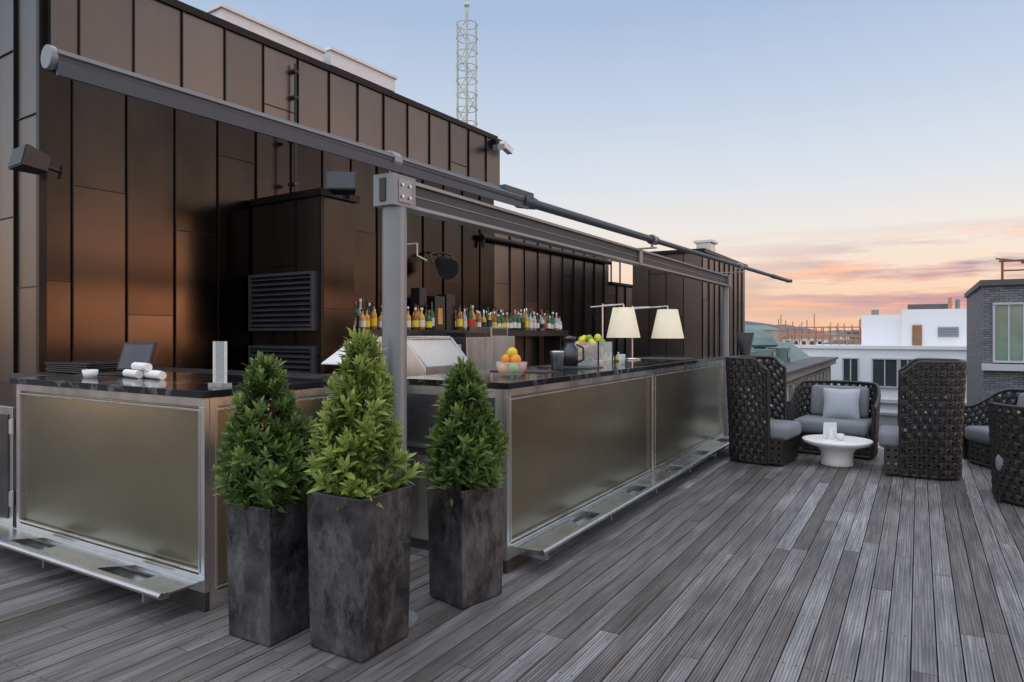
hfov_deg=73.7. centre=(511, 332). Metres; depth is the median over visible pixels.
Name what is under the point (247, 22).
roof skylight
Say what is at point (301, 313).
louvred service box
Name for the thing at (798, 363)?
old stone building
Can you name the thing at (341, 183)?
wall speaker
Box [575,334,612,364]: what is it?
lime crate
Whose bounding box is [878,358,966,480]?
highback woven armchair
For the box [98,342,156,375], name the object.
pos laptop
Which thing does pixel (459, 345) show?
cutlery tray
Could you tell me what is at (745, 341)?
planter
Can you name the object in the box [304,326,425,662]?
laurel planter
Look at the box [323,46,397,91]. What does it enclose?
roof skylight
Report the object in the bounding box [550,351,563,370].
metal tumbler
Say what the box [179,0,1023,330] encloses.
sky
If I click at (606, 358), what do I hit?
bar glasses
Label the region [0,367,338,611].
corner bar counter
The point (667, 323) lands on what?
swing arm lamp
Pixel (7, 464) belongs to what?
bar gate
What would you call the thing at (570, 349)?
coffee flask
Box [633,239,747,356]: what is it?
clad stair tower
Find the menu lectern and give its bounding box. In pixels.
[321,341,350,467]
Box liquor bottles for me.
[354,299,561,330]
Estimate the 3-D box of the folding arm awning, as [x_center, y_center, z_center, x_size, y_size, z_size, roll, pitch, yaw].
[1.537,-0.876,7.082,0.380,0.143,11.501,0,0,33]
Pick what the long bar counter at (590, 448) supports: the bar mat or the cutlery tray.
the bar mat
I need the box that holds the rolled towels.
[122,362,166,379]
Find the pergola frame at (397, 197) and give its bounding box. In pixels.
[373,172,730,626]
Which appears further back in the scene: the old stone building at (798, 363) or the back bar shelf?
the old stone building at (798, 363)
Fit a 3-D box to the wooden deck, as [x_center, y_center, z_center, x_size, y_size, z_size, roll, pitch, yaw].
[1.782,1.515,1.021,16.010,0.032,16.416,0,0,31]
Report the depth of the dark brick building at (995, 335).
24.53 m
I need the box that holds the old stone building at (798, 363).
[745,323,837,404]
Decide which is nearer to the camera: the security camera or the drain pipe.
the drain pipe
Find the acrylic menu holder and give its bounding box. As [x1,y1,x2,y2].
[213,341,226,382]
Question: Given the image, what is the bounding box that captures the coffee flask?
[561,336,583,365]
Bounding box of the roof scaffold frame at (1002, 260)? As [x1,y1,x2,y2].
[996,258,1023,278]
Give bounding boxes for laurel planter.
[210,350,318,646]
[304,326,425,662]
[421,356,511,608]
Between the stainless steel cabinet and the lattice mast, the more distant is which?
the lattice mast
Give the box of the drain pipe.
[288,64,298,191]
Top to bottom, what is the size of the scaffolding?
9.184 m
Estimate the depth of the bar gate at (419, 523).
4.58 m
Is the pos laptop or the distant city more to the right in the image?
the distant city
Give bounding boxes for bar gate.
[0,405,16,525]
[379,442,475,549]
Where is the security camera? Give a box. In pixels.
[491,139,512,154]
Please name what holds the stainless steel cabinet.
on the wooden deck
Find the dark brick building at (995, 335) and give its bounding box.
[964,279,1023,414]
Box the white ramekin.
[82,369,98,377]
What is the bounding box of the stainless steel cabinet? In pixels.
[447,320,514,370]
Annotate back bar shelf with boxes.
[356,329,567,364]
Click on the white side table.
(835, 452)
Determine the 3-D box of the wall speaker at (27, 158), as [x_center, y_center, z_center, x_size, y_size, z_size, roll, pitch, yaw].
[-3.966,-1.421,5.709,0.303,0.213,0.371,0,0,31]
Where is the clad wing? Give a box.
[479,233,632,366]
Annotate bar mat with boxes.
[490,357,695,372]
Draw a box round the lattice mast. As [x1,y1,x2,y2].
[456,0,477,126]
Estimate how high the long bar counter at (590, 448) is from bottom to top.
1.190 m
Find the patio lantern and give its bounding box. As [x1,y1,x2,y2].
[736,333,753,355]
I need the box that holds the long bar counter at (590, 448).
[407,355,728,573]
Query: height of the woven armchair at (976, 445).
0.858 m
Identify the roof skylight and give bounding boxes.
[204,3,325,61]
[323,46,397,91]
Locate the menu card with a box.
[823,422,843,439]
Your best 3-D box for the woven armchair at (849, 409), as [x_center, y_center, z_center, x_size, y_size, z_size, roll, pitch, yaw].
[4.048,1.061,8.586,1.051,0.878,0.868,0,0,31]
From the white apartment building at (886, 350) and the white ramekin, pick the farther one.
the white apartment building at (886, 350)
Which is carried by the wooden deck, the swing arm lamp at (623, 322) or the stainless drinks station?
the stainless drinks station
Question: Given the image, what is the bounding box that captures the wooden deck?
[0,446,1023,681]
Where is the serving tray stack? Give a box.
[45,361,123,373]
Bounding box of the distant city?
[750,325,858,344]
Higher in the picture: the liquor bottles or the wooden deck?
the liquor bottles
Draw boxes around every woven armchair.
[725,355,800,464]
[787,380,880,458]
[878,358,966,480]
[962,388,1023,467]
[988,402,1023,505]
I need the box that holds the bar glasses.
[603,352,620,361]
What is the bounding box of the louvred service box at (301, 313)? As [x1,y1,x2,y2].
[248,187,359,373]
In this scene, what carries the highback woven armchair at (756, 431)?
on the wooden deck
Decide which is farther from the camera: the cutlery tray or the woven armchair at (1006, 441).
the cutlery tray
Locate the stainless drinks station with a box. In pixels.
[339,337,467,479]
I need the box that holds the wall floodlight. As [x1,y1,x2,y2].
[407,243,458,279]
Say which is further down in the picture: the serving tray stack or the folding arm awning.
the serving tray stack
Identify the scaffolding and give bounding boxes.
[777,314,891,344]
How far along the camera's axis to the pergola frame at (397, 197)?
3.82 m
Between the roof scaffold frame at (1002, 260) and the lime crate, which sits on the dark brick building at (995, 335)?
the roof scaffold frame at (1002, 260)
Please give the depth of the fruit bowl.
4.88 m
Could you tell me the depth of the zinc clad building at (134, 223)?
6.76 m
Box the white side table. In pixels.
[802,434,872,467]
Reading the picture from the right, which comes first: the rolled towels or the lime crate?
the lime crate
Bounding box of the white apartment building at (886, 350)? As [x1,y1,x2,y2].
[791,298,966,411]
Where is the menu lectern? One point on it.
(334, 358)
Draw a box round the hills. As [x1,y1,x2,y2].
[745,321,850,334]
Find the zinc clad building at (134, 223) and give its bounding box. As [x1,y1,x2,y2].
[0,0,502,406]
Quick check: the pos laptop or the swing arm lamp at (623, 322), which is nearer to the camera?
the pos laptop
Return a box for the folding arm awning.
[41,44,791,282]
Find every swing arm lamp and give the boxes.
[590,303,639,361]
[624,305,683,359]
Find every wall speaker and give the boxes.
[8,143,64,178]
[326,171,356,198]
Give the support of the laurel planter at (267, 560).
on the wooden deck
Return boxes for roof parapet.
[770,404,987,427]
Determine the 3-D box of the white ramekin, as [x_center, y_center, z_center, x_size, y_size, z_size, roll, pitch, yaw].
[-2.933,0.285,4.746,0.100,0.050,0.212,0,0,-33]
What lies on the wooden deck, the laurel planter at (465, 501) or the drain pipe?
the laurel planter at (465, 501)
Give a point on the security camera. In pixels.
(504, 146)
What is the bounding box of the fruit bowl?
[498,347,525,374]
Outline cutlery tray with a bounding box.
[407,336,460,348]
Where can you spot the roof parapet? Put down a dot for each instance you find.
(888, 417)
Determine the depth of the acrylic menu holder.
3.97 m
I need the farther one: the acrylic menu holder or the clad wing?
the clad wing

